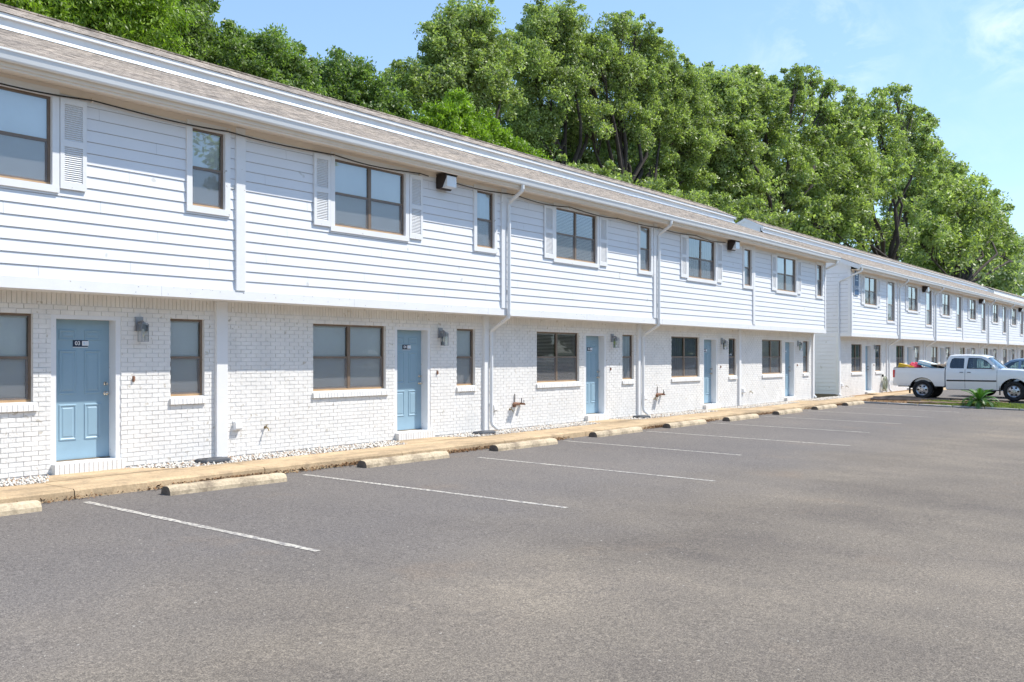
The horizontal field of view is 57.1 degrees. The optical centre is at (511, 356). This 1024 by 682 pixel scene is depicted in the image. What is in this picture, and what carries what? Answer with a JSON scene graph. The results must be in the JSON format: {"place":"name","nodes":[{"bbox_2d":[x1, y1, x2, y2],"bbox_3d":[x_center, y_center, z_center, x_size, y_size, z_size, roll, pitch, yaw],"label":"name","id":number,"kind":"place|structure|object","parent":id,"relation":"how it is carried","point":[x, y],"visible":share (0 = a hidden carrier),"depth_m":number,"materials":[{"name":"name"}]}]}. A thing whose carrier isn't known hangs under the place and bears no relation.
{"place":"outdoors","nodes":[
{"label":"outdoors","id":0,"kind":"place"},
{"bbox_2d":[0,390,911,486],"bbox_3d":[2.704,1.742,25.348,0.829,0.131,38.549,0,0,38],"label":"white gravel","id":1,"kind":"structure","parent":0,"point":[42,479],"depth_m":17.78,"materials":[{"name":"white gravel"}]},
{"bbox_2d":[194,457,230,463],"bbox_3d":[-4.907,1.704,15.407,0.347,0.072,0.561,0,0,41],"label":"drain pad","id":2,"kind":"object","parent":1,"relation":"on","point":[210,460],"visible":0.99,"depth_m":15.28,"materials":[{"name":"grey concrete"}]},
{"bbox_2d":[46,393,882,481],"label":"door aprons","id":3,"kind":"object","parent":1,"relation":"on","point":[95,473],"depth_m":14.32,"materials":[{"name":"concrete"}]},
{"bbox_2d":[472,430,495,434],"bbox_3d":[-0.623,1.704,20.981,0.347,0.072,0.561,0,0,41],"label":"drain pad","id":4,"kind":"object","parent":1,"relation":"on","point":[484,432],"visible":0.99,"depth_m":20.88,"materials":[{"name":"grey concrete"}]},
{"bbox_2d":[633,415,649,418],"bbox_3d":[3.643,1.704,26.531,0.347,0.072,0.561,0,0,41],"label":"drain pad","id":5,"kind":"object","parent":1,"relation":"on","point":[642,416],"visible":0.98,"depth_m":26.40,"materials":[{"name":"grey concrete"}]},
{"bbox_2d":[0,387,946,503],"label":"pavement","id":6,"kind":"structure","parent":0,"point":[107,485],"depth_m":15.62,"materials":[{"name":"concrete"}]},
{"bbox_2d":[0,403,1023,681],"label":"car park","id":7,"kind":"structure","parent":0,"point":[882,547],"depth_m":8.89,"materials":[{"name":"grey asphalt"}]},
{"bbox_2d":[0,500,41,515],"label":"wheel stop","id":8,"kind":"object","parent":7,"relation":"on","point":[20,507],"visible":1,"depth_m":11.18,"materials":[{"name":"concrete"}]},
{"bbox_2d":[84,501,319,551],"bbox_3d":[-3.704,1.905,10.729,4.392,0.088,0.101,0,0,37],"label":"parking line","id":9,"kind":"object","parent":7,"relation":"on","point":[217,529],"visible":1,"depth_m":10.51,"materials":[{"name":"paint"}]},
{"bbox_2d":[161,473,286,495],"bbox_3d":[-4.066,1.809,13.429,0.252,0.124,1.900,1,1,40],"label":"wheel stop","id":10,"kind":"object","parent":7,"relation":"on","point":[204,486],"visible":1,"depth_m":13.27,"materials":[{"name":"concrete"}]},
{"bbox_2d":[357,451,449,467],"bbox_3d":[-1.883,1.804,16.601,0.254,0.128,2.070,1,1,38],"label":"wheel stop","id":11,"kind":"object","parent":7,"relation":"on","point":[394,460],"visible":1,"depth_m":16.41,"materials":[{"name":"concrete"}]},
{"bbox_2d":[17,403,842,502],"bbox_3d":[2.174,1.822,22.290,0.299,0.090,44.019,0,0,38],"label":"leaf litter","id":12,"kind":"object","parent":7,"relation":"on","point":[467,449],"visible":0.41,"depth_m":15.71,"materials":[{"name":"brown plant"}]},
{"bbox_2d":[304,474,567,507],"bbox_3d":[-1.281,1.909,13.496,4.797,0.096,0.102,0,0,34],"label":"parking line","id":13,"kind":"object","parent":7,"relation":"on","point":[438,491],"visible":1,"depth_m":13.33,"materials":[{"name":"paint"}]},
{"bbox_2d":[489,438,557,450],"bbox_3d":[0.263,1.806,19.347,0.251,0.124,2.000,1,1,39],"label":"wheel stop","id":14,"kind":"object","parent":7,"relation":"on","point":[523,444],"visible":1,"depth_m":19.16,"materials":[{"name":"concrete"}]},
{"bbox_2d":[477,457,714,480],"bbox_3d":[1.287,1.918,16.132,4.632,0.092,0.102,0,0,34],"label":"parking line","id":15,"kind":"object","parent":7,"relation":"on","point":[598,469],"visible":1,"depth_m":15.98,"materials":[{"name":"paint"}]},
{"bbox_2d":[589,426,642,436],"bbox_3d":[2.507,1.801,22.541,0.254,0.128,2.100,1,1,38],"label":"wheel stop","id":16,"kind":"object","parent":7,"relation":"on","point":[612,432],"visible":1,"depth_m":22.35,"materials":[{"name":"concrete"}]},
{"bbox_2d":[564,440,737,454],"bbox_3d":[2.817,1.899,19.623,4.064,0.081,0.102,0,0,34],"label":"parking line","id":17,"kind":"object","parent":7,"relation":"on","point":[658,448],"visible":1,"depth_m":19.45,"materials":[{"name":"paint"}]},
{"bbox_2d":[663,419,706,427],"bbox_3d":[4.664,1.803,25.298,0.252,0.124,2.100,1,1,38],"label":"wheel stop","id":18,"kind":"object","parent":7,"relation":"on","point":[684,423],"visible":1,"depth_m":25.08,"materials":[{"name":"concrete"}]},
{"bbox_2d":[722,414,758,420],"bbox_3d":[6.791,1.806,27.857,0.252,0.124,2.050,1,1,38],"label":"wheel stop","id":19,"kind":"object","parent":7,"relation":"on","point":[741,417],"visible":1,"depth_m":27.62,"materials":[{"name":"concrete"}]},
{"bbox_2d":[650,431,849,445],"bbox_3d":[5.386,1.911,22.038,4.934,0.098,0.102,0,0,34],"label":"parking line","id":20,"kind":"object","parent":7,"relation":"on","point":[751,438],"visible":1,"depth_m":21.92,"materials":[{"name":"paint"}]},
{"bbox_2d":[772,408,802,414],"bbox_3d":[9.050,1.805,30.850,0.252,0.124,2.050,1,1,37],"label":"wheel stop","id":21,"kind":"object","parent":7,"relation":"on","point":[787,411],"visible":1,"depth_m":30.56,"materials":[{"name":"concrete"}]},
{"bbox_2d":[721,423,869,432],"bbox_3d":[7.348,1.903,25.190,4.266,0.085,0.101,0,0,34],"label":"parking line","id":22,"kind":"object","parent":7,"relation":"on","point":[801,428],"visible":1,"depth_m":24.94,"materials":[{"name":"paint"}]},
{"bbox_2d":[811,404,836,409],"bbox_3d":[11.187,1.805,33.654,0.252,0.124,2.000,1,1,38],"label":"wheel stop","id":23,"kind":"object","parent":7,"relation":"on","point":[820,407],"visible":1,"depth_m":33.38,"materials":[{"name":"concrete"}]},
{"bbox_2d":[842,401,863,405],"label":"wheel stop","id":24,"kind":"object","parent":7,"relation":"on","point":[852,403],"visible":1,"depth_m":35.95,"materials":[{"name":"concrete"}]},
{"bbox_2d":[864,401,887,403],"bbox_3d":[14.373,1.864,37.365,1.051,0.132,0.136,1,1,38],"label":"edging stone","id":25,"kind":"object","parent":7,"relation":"on","point":[876,402],"visible":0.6,"depth_m":37.23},
{"bbox_2d":[888,402,917,405],"bbox_3d":[15.248,1.887,36.684,1.101,0.132,0.137,1,1,38],"label":"edging stone","id":26,"kind":"object","parent":7,"relation":"on","point":[903,403],"visible":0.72,"depth_m":36.62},
{"bbox_2d":[918,404,951,406],"bbox_3d":[16.180,1.910,35.972,1.177,0.132,0.138,1,1,38],"label":"edging stone","id":27,"kind":"object","parent":7,"relation":"on","point":[935,405],"visible":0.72,"depth_m":35.90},
{"bbox_2d":[952,406,983,408],"bbox_3d":[17.104,1.934,35.266,1.076,0.131,0.136,1,1,38],"label":"edging stone","id":28,"kind":"object","parent":7,"relation":"on","point":[966,407],"visible":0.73,"depth_m":35.27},
{"bbox_2d":[985,407,1018,410],"bbox_3d":[18.007,1.956,34.590,1.112,0.133,0.138,1,1,38],"label":"edging stone","id":29,"kind":"object","parent":7,"relation":"on","point":[1002,408],"visible":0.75,"depth_m":34.51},
{"bbox_2d":[210,0,1023,295],"label":"sky","id":30,"kind":"structure","parent":0,"point":[963,60],"materials":[{"name":"blue"}]},
{"bbox_2d":[862,398,939,404],"bbox_3d":[15.675,1.961,37.608,2.980,0.499,1.900,0,0,38],"label":"mulch bed","id":31,"kind":"object","parent":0,"point":[869,399],"visible":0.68,"depth_m":37.64,"materials":[{"name":"brown wood"}]},
{"bbox_2d":[871,398,920,400],"bbox_3d":[15.415,1.723,37.784,1.877,0.106,0.144,1,0,22],"label":"landscape timber","id":32,"kind":"object","parent":31,"relation":"on","point":[895,399],"visible":0.97,"depth_m":37.75,"materials":[{"name":"brown wood"}]},
{"bbox_2d":[873,396,921,398],"bbox_3d":[15.671,1.702,38.278,1.830,0.112,0.152,1,0,28],"label":"landscape timber","id":33,"kind":"object","parent":31,"relation":"on","point":[896,397],"visible":0.56,"depth_m":38.25,"materials":[{"name":"brown wood"}]},
{"bbox_2d":[865,397,941,404],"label":"fallen leaves","id":34,"kind":"object","parent":31,"relation":"on","point":[894,401],"visible":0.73,"depth_m":37.42,"materials":[{"name":"brown plant"}]},
{"bbox_2d":[891,396,949,400],"bbox_3d":[16.467,1.714,38.080,2.306,0.100,0.130,1,1,36],"label":"landscape timber","id":35,"kind":"object","parent":31,"relation":"on","point":[928,398],"visible":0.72,"depth_m":37.78,"materials":[{"name":"brown wood"}]},
{"bbox_2d":[907,401,966,403],"bbox_3d":[16.465,1.792,36.436,2.133,0.102,0.139,0,0,28],"label":"landscape timber","id":36,"kind":"object","parent":31,"relation":"on","point":[934,402],"visible":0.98,"depth_m":36.47,"materials":[{"name":"brown wood"}]},
{"bbox_2d":[887,390,1023,403],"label":"car park","id":37,"kind":"structure","parent":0,"point":[954,394],"depth_m":42.05,"materials":[{"name":"grey asphalt"}]},
{"bbox_2d":[889,354,1023,400],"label":"pickup truck","id":38,"kind":"object","parent":37,"relation":"on","point":[959,372],"visible":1,"depth_m":38.77,"materials":[{"name":"white paint"}]},
{"bbox_2d":[910,362,921,366],"bbox_3d":[17.207,0.417,40.149,0.650,0.396,0.634,0,0,38],"label":"red bag","id":39,"kind":"object","parent":38,"relation":"in","point":[914,364],"visible":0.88,"depth_m":40.00,"materials":[{"name":"fabric"}]},
{"bbox_2d":[918,360,945,368],"bbox_3d":[17.805,0.387,39.751,1.100,0.180,0.705,19,11,36],"label":"foam board","id":40,"kind":"object","parent":38,"relation":"on","point":[924,363],"visible":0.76,"depth_m":39.61,"materials":[{"name":"white plastic"}]},
{"bbox_2d":[973,358,1023,395],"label":"parked car","id":41,"kind":"object","parent":37,"relation":"on","point":[1010,363],"visible":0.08,"depth_m":41.16,"materials":[{"name":"blue paint"}]},
{"bbox_2d":[909,399,1023,408],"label":"grass","id":42,"kind":"structure","parent":0,"point":[1011,405],"depth_m":35.58,"materials":[{"name":"green plant"}]},
{"label":"yard","id":43,"kind":"structure","parent":0,"visible":0},
{"bbox_2d":[0,0,197,56],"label":"broadleaf tree","id":44,"kind":"object","parent":43,"relation":"on","point":[147,22],"visible":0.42,"depth_m":22.75,"materials":[{"name":"green plant"}]},
{"bbox_2d":[157,0,224,62],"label":"broadleaf tree","id":45,"kind":"object","parent":43,"relation":"on","point":[201,33],"visible":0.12,"depth_m":27.50,"materials":[{"name":"green plant"}]},
{"bbox_2d":[204,18,325,94],"bbox_3d":[-8.469,-4.502,30.156,3.837,12.828,5.772,0,0,38],"label":"broadleaf tree","id":46,"kind":"object","parent":43,"relation":"on","point":[267,56],"visible":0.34,"depth_m":29.59,"materials":[{"name":"green plant"}]},
{"bbox_2d":[306,45,422,121],"bbox_3d":[-5.602,-4.946,37.235,3.586,13.718,8.427,0,0,38],"label":"broadleaf tree","id":47,"kind":"object","parent":43,"relation":"on","point":[343,79],"visible":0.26,"depth_m":35.51,"materials":[{"name":"green plant"}]},
{"bbox_2d":[0,3,840,479],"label":"apartment building","id":48,"kind":"structure","parent":43,"relation":"on","point":[200,259],"depth_m":17.58,"materials":[{"name":"white paint"}]},
{"bbox_2d":[0,313,30,402],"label":"window","id":49,"kind":"structure","parent":48,"relation":"in","point":[15,367],"depth_m":13.41,"materials":[{"name":"grey glass"}]},
{"bbox_2d":[0,76,59,192],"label":"window","id":50,"kind":"structure","parent":48,"relation":"in","point":[29,120],"depth_m":12.98,"materials":[{"name":"brown metal"}]},
{"bbox_2d":[51,314,119,463],"bbox_3d":[-6.491,0.459,14.209,0.250,2.220,1.080,0,0,38],"label":"door","id":51,"kind":"structure","parent":48,"relation":"in","point":[85,351],"depth_m":14.29,"materials":[{"name":"blue paint"}]},
{"bbox_2d":[170,319,201,396],"bbox_3d":[-5.422,0.020,15.550,0.080,1.267,0.630,0,0,38],"label":"window","id":52,"kind":"structure","parent":48,"relation":"in","point":[185,364],"depth_m":15.59,"materials":[{"name":"glass"}]},
{"bbox_2d":[185,119,230,216],"bbox_3d":[-4.936,-3.025,15.202,0.145,1.450,0.810,0,0,38],"label":"window","id":53,"kind":"structure","parent":48,"relation":"in","point":[208,151],"depth_m":15.26,"materials":[{"name":"brown metal"}]},
{"bbox_2d":[313,324,383,390],"bbox_3d":[-3.223,0.020,18.407,0.084,1.267,1.900,0,0,38],"label":"window","id":54,"kind":"structure","parent":48,"relation":"in","point":[362,367],"depth_m":18.38,"materials":[{"name":"glass"}]},
{"bbox_2d":[330,151,408,241],"bbox_3d":[-2.739,-3.025,18.060,0.145,1.450,2.060,0,0,38],"label":"window","id":55,"kind":"structure","parent":48,"relation":"in","point":[365,199],"depth_m":18.05,"materials":[{"name":"grey glass"}]},
{"bbox_2d":[395,327,429,432],"bbox_3d":[-2.182,0.459,19.814,0.250,2.220,1.080,0,0,38],"label":"door","id":56,"kind":"structure","parent":48,"relation":"in","point":[412,348],"depth_m":19.99,"materials":[{"name":"blue paint"}]},
{"bbox_2d":[457,329,472,385],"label":"window","id":57,"kind":"structure","parent":48,"relation":"in","point":[464,336],"depth_m":21.24,"materials":[{"name":"grey glass"}]},
{"bbox_2d":[473,184,497,253],"bbox_3d":[-0.624,-3.025,20.804,0.135,1.450,0.810,0,0,38],"label":"window","id":58,"kind":"structure","parent":48,"relation":"in","point":[484,229],"depth_m":20.89,"materials":[{"name":"brown metal"}]},
{"bbox_2d":[536,332,576,382],"bbox_3d":[1.109,0.020,24.044,0.084,1.267,1.900,0,0,38],"label":"window","id":59,"kind":"structure","parent":48,"relation":"in","point":[555,357],"depth_m":24.03,"materials":[{"name":"grey glass"}]},
{"bbox_2d":[553,202,599,267],"bbox_3d":[1.594,-3.025,23.697,0.145,1.450,2.060,0,0,38],"label":"window","id":60,"kind":"structure","parent":48,"relation":"in","point":[575,213],"depth_m":23.69,"materials":[{"name":"brown metal"}]},
{"bbox_2d":[584,333,605,415],"bbox_3d":[2.150,0.459,25.451,0.250,2.220,1.080,0,0,38],"label":"door","id":61,"kind":"structure","parent":48,"relation":"in","point":[595,344],"depth_m":25.70,"materials":[{"name":"blue paint"}]},
{"bbox_2d":[622,335,631,378],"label":"window","id":62,"kind":"structure","parent":48,"relation":"in","point":[626,359],"depth_m":26.90,"materials":[{"name":"grey glass"}]},
{"bbox_2d":[637,221,652,274],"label":"window","id":63,"kind":"structure","parent":48,"relation":"in","point":[645,233],"depth_m":26.58,"materials":[{"name":"brown metal"}]},
{"bbox_2d":[671,336,697,377],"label":"window","id":64,"kind":"structure","parent":48,"relation":"in","point":[683,356],"depth_m":29.60,"materials":[{"name":"grey glass"}]},
{"bbox_2d":[686,232,716,283],"bbox_3d":[5.870,-3.025,29.252,0.135,1.450,2.060,0,0,38],"label":"window","id":65,"kind":"structure","parent":48,"relation":"in","point":[701,256],"depth_m":29.37,"materials":[{"name":"grey glass"}]},
{"bbox_2d":[703,337,716,404],"bbox_3d":[6.422,0.459,31.009,0.250,2.220,1.080,0,0,38],"label":"door","id":66,"kind":"structure","parent":48,"relation":"in","point":[709,344],"depth_m":31.31,"materials":[{"name":"blue paint"}]},
{"bbox_2d":[728,338,734,374],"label":"window","id":67,"kind":"structure","parent":48,"relation":"in","point":[731,342],"depth_m":32.49,"materials":[{"name":"grey glass"}]},
{"bbox_2d":[742,245,752,288],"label":"window","id":68,"kind":"structure","parent":48,"relation":"in","point":[747,254],"depth_m":32.13,"materials":[{"name":"brown metal"}]},
{"bbox_2d":[762,340,779,373],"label":"window","id":69,"kind":"structure","parent":48,"relation":"in","point":[771,347],"depth_m":35.18,"materials":[{"name":"grey glass"}]},
{"bbox_2d":[776,252,797,295],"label":"window","id":70,"kind":"structure","parent":48,"relation":"in","point":[786,265],"depth_m":34.85,"materials":[{"name":"glass"}]},
{"bbox_2d":[784,340,794,396],"bbox_3d":[10.664,0.459,36.528,0.250,2.220,1.080,0,0,38],"label":"door","id":71,"kind":"structure","parent":48,"relation":"in","point":[789,349],"depth_m":36.85,"materials":[{"name":"blue paint"}]},
{"bbox_2d":[803,341,806,372],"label":"window","id":72,"kind":"structure","parent":48,"relation":"in","point":[804,356],"depth_m":38.01,"materials":[{"name":"brown metal"}]},
{"bbox_2d":[815,261,823,298],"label":"window","id":73,"kind":"structure","parent":48,"relation":"in","point":[819,283],"depth_m":37.68,"materials":[{"name":"brown metal"}]},
{"bbox_2d":[378,0,527,122],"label":"oak tree","id":74,"kind":"object","parent":43,"relation":"on","point":[461,46],"visible":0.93,"depth_m":40.64,"materials":[{"name":"green plant"}]},
{"bbox_2d":[415,87,549,159],"bbox_3d":[-1.139,-3.826,34.589,2.958,11.478,7.635,0,0,38],"label":"broadleaf tree","id":75,"kind":"object","parent":43,"relation":"on","point":[455,111],"visible":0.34,"depth_m":32.92,"materials":[{"name":"green plant"}]},
{"bbox_2d":[494,0,610,166],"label":"oak tree","id":76,"kind":"object","parent":43,"relation":"on","point":[549,40],"visible":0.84,"depth_m":47.70,"materials":[{"name":"green plant"}]},
{"bbox_2d":[557,10,728,194],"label":"oak tree","id":77,"kind":"object","parent":43,"relation":"on","point":[657,114],"visible":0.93,"depth_m":53.27,"materials":[{"name":"green plant"}]},
{"bbox_2d":[500,123,820,228],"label":"broadleaf tree","id":78,"kind":"object","parent":43,"relation":"on","point":[570,158],"visible":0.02,"depth_m":48.96,"materials":[{"name":"green plant"}]},
{"bbox_2d":[558,153,797,229],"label":"hedge","id":79,"kind":"object","parent":43,"relation":"on","point":[739,210],"visible":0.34,"depth_m":54.41,"materials":[{"name":"green plant"}]},
{"bbox_2d":[542,121,834,241],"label":"broadleaf tree","id":80,"kind":"object","parent":43,"relation":"on","point":[680,189],"visible":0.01,"depth_m":82.61,"materials":[{"name":"green plant"}]},
{"bbox_2d":[681,61,861,226],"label":"oak tree","id":81,"kind":"object","parent":43,"relation":"on","point":[744,158],"visible":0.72,"depth_m":68.72,"materials":[{"name":"green plant"}]},
{"bbox_2d":[785,82,966,259],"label":"oak tree","id":82,"kind":"object","parent":43,"relation":"on","point":[911,149],"visible":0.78,"depth_m":87.39,"materials":[{"name":"green plant"}]},
{"bbox_2d":[736,218,1023,397],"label":"apartment building","id":83,"kind":"structure","parent":43,"relation":"on","point":[890,317],"depth_m":47.24,"materials":[{"name":"white paint"}]},
{"bbox_2d":[851,344,860,371],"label":"window","id":84,"kind":"structure","parent":83,"relation":"in","point":[855,348],"depth_m":43.06,"materials":[{"name":"grey glass"}]},
{"bbox_2d":[854,270,858,295],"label":"building sign","id":85,"kind":"object","parent":83,"relation":"attached to","point":[856,284],"visible":1,"depth_m":41.04,"materials":[{"name":"metal"}]},
{"bbox_2d":[865,345,871,390],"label":"door","id":86,"kind":"structure","parent":83,"relation":"in","point":[868,348],"depth_m":44.70,"materials":[{"name":"blue paint"}]},
{"bbox_2d":[864,274,877,307],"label":"window","id":87,"kind":"structure","parent":83,"relation":"in","point":[870,281],"depth_m":43.09,"materials":[{"name":"glass"}]},
{"bbox_2d":[875,345,879,370],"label":"window","id":88,"kind":"structure","parent":83,"relation":"in","point":[877,355],"depth_m":45.78,"materials":[{"name":"glass"}]},
{"bbox_2d":[882,374,887,390],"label":"garden hose","id":89,"kind":"object","parent":83,"relation":"hanging from","point":[884,385],"visible":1,"depth_m":45.87,"materials":[{"name":"green rubber"}]},
{"bbox_2d":[886,279,895,323],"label":"window","id":90,"kind":"structure","parent":83,"relation":"in","point":[891,284],"depth_m":45.67,"materials":[{"name":"glass"}]},
{"bbox_2d":[896,346,902,366],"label":"window","id":91,"kind":"structure","parent":83,"relation":"in","point":[899,349],"depth_m":48.81,"materials":[{"name":"grey glass"}]},
{"bbox_2d":[907,346,911,364],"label":"door","id":92,"kind":"structure","parent":83,"relation":"in","point":[909,348],"depth_m":50.32,"materials":[{"name":"blue paint"}]},
{"bbox_2d":[907,284,918,313],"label":"window","id":93,"kind":"structure","parent":83,"relation":"in","point":[913,290],"depth_m":48.70,"materials":[{"name":"grey glass"}]},
{"bbox_2d":[915,346,918,361],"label":"window","id":94,"kind":"structure","parent":83,"relation":"in","point":[917,352],"depth_m":51.50,"materials":[{"name":"grey glass"}]},
{"bbox_2d":[925,288,932,326],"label":"window","id":95,"kind":"structure","parent":83,"relation":"in","point":[928,295],"depth_m":51.13,"materials":[{"name":"glass"}]},
{"bbox_2d":[931,347,936,363],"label":"window","id":96,"kind":"structure","parent":83,"relation":"in","point":[933,349],"depth_m":54.37,"materials":[{"name":"glass"}]},
{"bbox_2d":[940,347,943,363],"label":"door","id":97,"kind":"structure","parent":83,"relation":"in","point":[941,348],"depth_m":55.88,"materials":[{"name":"blue paint"}]},
{"bbox_2d":[942,291,950,317],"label":"window","id":98,"kind":"structure","parent":83,"relation":"in","point":[946,296],"depth_m":54.25,"materials":[{"name":"glass"}]},
{"bbox_2d":[956,294,961,329],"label":"window","id":99,"kind":"structure","parent":83,"relation":"in","point":[958,297],"depth_m":56.67,"materials":[{"name":"grey metal"}]},
{"bbox_2d":[969,297,976,320],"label":"window","id":100,"kind":"structure","parent":83,"relation":"in","point":[973,301],"depth_m":59.83,"materials":[{"name":"white glass"}]},
{"bbox_2d":[981,301,985,331],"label":"window","id":101,"kind":"structure","parent":83,"relation":"in","point":[983,306],"depth_m":62.24,"materials":[{"name":"glass"}]},
{"bbox_2d":[992,303,998,323],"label":"window","id":102,"kind":"structure","parent":83,"relation":"in","point":[995,305],"depth_m":65.42,"materials":[{"name":"grey metal"}]},
{"bbox_2d":[1002,305,1006,333],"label":"window","id":103,"kind":"structure","parent":83,"relation":"in","point":[1004,307],"depth_m":67.93,"materials":[{"name":"grey metal"}]},
{"bbox_2d":[1003,349,1005,363],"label":"window","id":104,"kind":"structure","parent":83,"relation":"in","point":[1004,351],"depth_m":71.05,"materials":[{"name":"grey glass"}]},
{"bbox_2d":[1011,307,1016,326],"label":"window","id":105,"kind":"structure","parent":83,"relation":"in","point":[1014,310],"depth_m":70.99,"materials":[{"name":"grey metal"}]},
{"bbox_2d":[1020,309,1023,335],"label":"window","id":106,"kind":"structure","parent":83,"relation":"in","point":[1021,313],"depth_m":73.54,"materials":[{"name":"grey metal"}]},
{"bbox_2d":[815,215,967,268],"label":"broadleaf tree","id":107,"kind":"object","parent":43,"relation":"on","point":[849,242],"visible":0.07,"depth_m":104.06,"materials":[{"name":"green plant"}]},
{"bbox_2d":[886,162,1023,281],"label":"oak tree","id":108,"kind":"object","parent":43,"relation":"on","point":[964,218],"visible":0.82,"depth_m":110.34,"materials":[{"name":"green plant"}]},
{"bbox_2d":[984,286,1023,302],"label":"apartment building","id":109,"kind":"structure","parent":43,"relation":"on","point":[1007,295],"depth_m":89.11,"materials":[{"name":"white"}]},
{"label":"ground","id":110,"kind":"structure","parent":0,"visible":0},
{"bbox_2d":[909,236,1023,296],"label":"oak tree","id":111,"kind":"object","parent":110,"relation":"on","point":[1010,281],"visible":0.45,"depth_m":138.84,"materials":[{"name":"green plant"}]},
{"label":"lawn strip","id":112,"kind":"structure","parent":0,"visible":0},
{"bbox_2d":[961,388,999,408],"bbox_3d":[17.615,1.649,35.425,1.384,0.950,1.219,0,0,38],"label":"sago palm","id":113,"kind":"object","parent":112,"relation":"on","point":[978,394],"visible":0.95,"depth_m":35.31,"materials":[{"name":"green plant"}]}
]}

